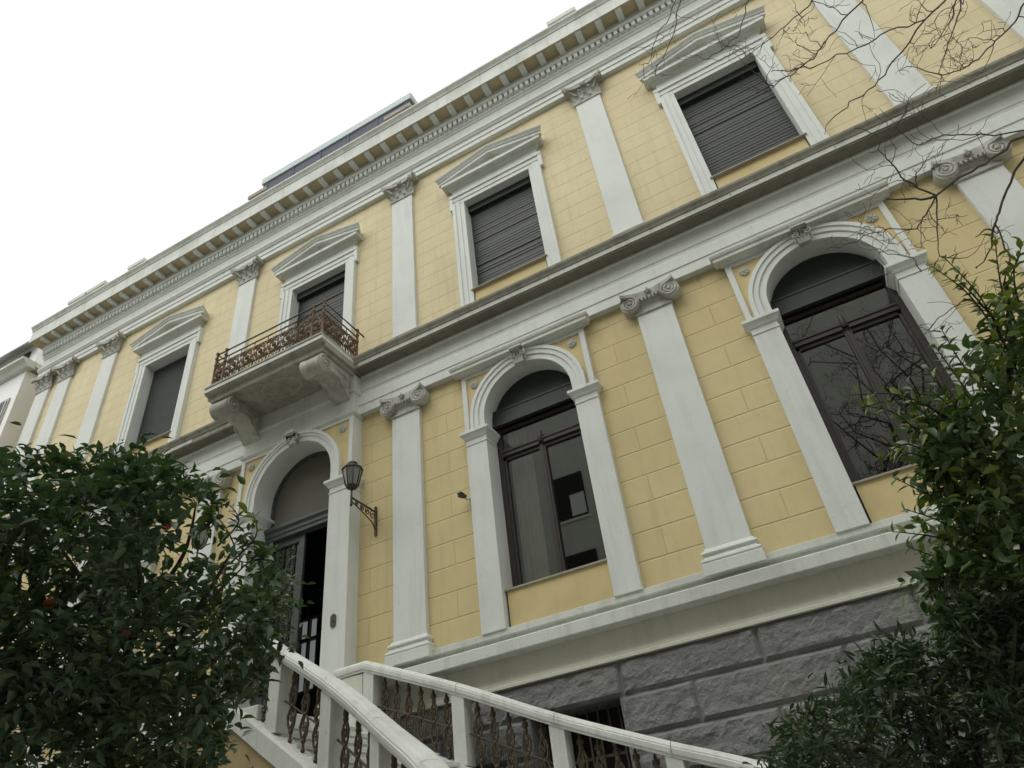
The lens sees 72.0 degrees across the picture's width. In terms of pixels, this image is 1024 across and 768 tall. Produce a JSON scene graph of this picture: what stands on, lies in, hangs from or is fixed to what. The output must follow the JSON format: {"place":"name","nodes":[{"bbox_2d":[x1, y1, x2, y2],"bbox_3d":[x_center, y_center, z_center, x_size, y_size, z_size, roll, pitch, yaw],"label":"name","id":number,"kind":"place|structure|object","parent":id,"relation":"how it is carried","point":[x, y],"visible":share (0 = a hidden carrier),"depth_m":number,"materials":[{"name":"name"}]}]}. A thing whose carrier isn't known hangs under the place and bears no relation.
{"place":"outdoors","nodes":[
{"label":"outdoors","id":0,"kind":"place"},
{"bbox_2d":[0,341,43,466],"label":"white neighbour house","id":1,"kind":"structure","parent":0,"point":[21,365],"depth_m":21.12,"materials":[{"name":"paint"}]},
{"bbox_2d":[0,398,10,423],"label":"window","id":2,"kind":"structure","parent":1,"relation":"in","point":[4,404],"depth_m":20.57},
{"bbox_2d":[18,351,31,358],"bbox_3d":[-15.452,-0.607,22.147,0.600,0.820,0.049,-22,-40,18],"label":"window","id":3,"kind":"structure","parent":1,"relation":"in","point":[28,354],"depth_m":22.26,"materials":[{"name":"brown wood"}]},
{"bbox_2d":[0,0,593,356],"label":"sky","id":4,"kind":"structure","parent":0,"point":[128,128],"materials":[{"name":"white"}]},
{"label":"ground","id":5,"kind":"structure","parent":0,"visible":0},
{"bbox_2d":[0,421,316,767],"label":"orange tree","id":6,"kind":"object","parent":5,"relation":"on","point":[111,688],"visible":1,"depth_m":4.16,"materials":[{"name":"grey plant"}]},
{"bbox_2d":[57,674,473,767],"bbox_3d":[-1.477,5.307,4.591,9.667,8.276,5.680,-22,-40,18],"label":"entrance staircase","id":7,"kind":"structure","parent":5,"relation":"on","point":[261,746],"depth_m":7.44,"materials":[{"name":"stone"}]},
{"bbox_2d":[70,633,449,767],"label":"stair balustrade","id":8,"kind":"object","parent":7,"relation":"on","point":[390,740],"visible":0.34,"depth_m":6.98,"materials":[{"name":"stone"}]},
{"bbox_2d":[334,661,775,767],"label":"stair balustrade","id":9,"kind":"object","parent":7,"relation":"on","point":[561,728],"visible":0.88,"depth_m":8.07,"materials":[{"name":"stone"}]},
{"bbox_2d":[0,0,1023,767],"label":"neoclassical mansion","id":10,"kind":"structure","parent":5,"relation":"on","point":[580,326],"depth_m":11.18,"materials":[{"name":"yellow paint"}]},
{"bbox_2d":[24,497,170,765],"bbox_3d":[-7.730,4.548,13.344,2.582,4.515,0.640,-22,-40,18],"label":"arched window","id":11,"kind":"structure","parent":10,"relation":"in","point":[152,566],"depth_m":13.84,"materials":[{"name":"white paint"}]},
{"bbox_2d":[114,304,208,455],"bbox_3d":[-8.353,0.127,16.697,2.556,4.381,0.545,-22,-40,18],"label":"pedimented window","id":12,"kind":"structure","parent":10,"relation":"in","point":[157,400],"depth_m":17.14,"materials":[{"name":"stone"}]},
{"bbox_2d":[191,522,226,591],"bbox_3d":[-5.290,2.987,12.271,0.350,1.065,0.824,-22,-40,18],"label":"wall lantern","id":13,"kind":"object","parent":10,"relation":"attached to","point":[201,535],"depth_m":12.19,"materials":[{"name":"brown metal"}]},
{"bbox_2d":[222,375,364,717],"bbox_3d":[-3.136,3.404,12.595,3.200,6.260,3.020,-22,-40,18],"label":"doorway","id":14,"kind":"structure","parent":10,"relation":"in","point":[292,475],"depth_m":12.63,"materials":[{"name":"white paint"}]},
{"bbox_2d":[271,221,362,356],"bbox_3d":[-4.231,-1.567,15.237,2.556,4.371,0.555,-22,-40,18],"label":"pedimented window","id":15,"kind":"structure","parent":10,"relation":"in","point":[324,267],"depth_m":15.89,"materials":[{"name":"stone"}]},
{"bbox_2d":[330,614,335,627],"bbox_3d":[-2.649,3.495,10.404,0.104,0.204,0.035,-22,-40,18],"label":"bell plate","id":16,"kind":"object","parent":10,"relation":"attached to","point":[332,620],"visible":1,"depth_m":10.40,"materials":[{"name":"grey metal"}]},
{"bbox_2d":[341,461,376,536],"bbox_3d":[-2.412,1.804,11.246,0.350,1.065,0.824,-22,-40,18],"label":"wall lantern","id":17,"kind":"object","parent":10,"relation":"attached to","point":[352,471],"depth_m":11.17,"materials":[{"name":"brown metal"}]},
{"bbox_2d":[457,491,470,502],"bbox_3d":[-0.712,1.716,10.636,0.134,0.119,0.277,-41,-48,36],"label":"security camera","id":18,"kind":"object","parent":10,"relation":"attached to","point":[461,494],"visible":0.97,"depth_m":10.59,"materials":[{"name":"grey plastic"}]},
{"bbox_2d":[435,124,561,306],"bbox_3d":[-0.213,-3.215,13.804,2.556,4.381,0.555,-22,-40,18],"label":"pedimented window","id":19,"kind":"structure","parent":10,"relation":"in","point":[505,234],"depth_m":14.11,"materials":[{"name":"stone"}]},
{"bbox_2d":[448,311,643,634],"bbox_3d":[0.452,1.250,10.516,2.582,4.515,0.830,-22,-40,18],"label":"arched window","id":20,"kind":"structure","parent":10,"relation":"in","point":[548,368],"depth_m":10.52,"materials":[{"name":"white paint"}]},
{"bbox_2d":[544,702,632,767],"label":"basement window","id":21,"kind":"structure","parent":10,"relation":"in","point":[612,717],"depth_m":8.33,"materials":[{"name":"black metal"}]},
{"bbox_2d":[634,5,828,195],"bbox_3d":[3.828,-4.876,12.365,2.556,4.381,0.555,-22,-40,18],"label":"pedimented window","id":22,"kind":"structure","parent":10,"relation":"in","point":[725,133],"depth_m":12.61,"materials":[{"name":"stone"}]},
{"bbox_2d":[708,180,1022,532],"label":"arched window","id":23,"kind":"structure","parent":10,"relation":"in","point":[779,273],"depth_m":9.42,"materials":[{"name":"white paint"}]},
{"bbox_2d":[945,618,1023,758],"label":"basement window","id":24,"kind":"structure","parent":10,"relation":"in","point":[1001,718],"depth_m":6.78,"materials":[{"name":"black"}]},
{"bbox_2d":[627,0,1023,388],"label":"bare tree","id":25,"kind":"object","parent":5,"relation":"on","point":[934,196],"visible":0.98,"depth_m":4.17,"materials":[{"name":"brown plant"}]},
{"bbox_2d":[731,566,1023,767],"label":"evergreen bush","id":26,"kind":"object","parent":5,"relation":"on","point":[892,678],"visible":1,"depth_m":3.59,"materials":[{"name":"green plant"}]},
{"bbox_2d":[849,233,1023,682],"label":"citrus tree","id":27,"kind":"object","parent":5,"relation":"on","point":[998,487],"visible":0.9,"depth_m":3.98,"materials":[{"name":"green plant"}]}
]}

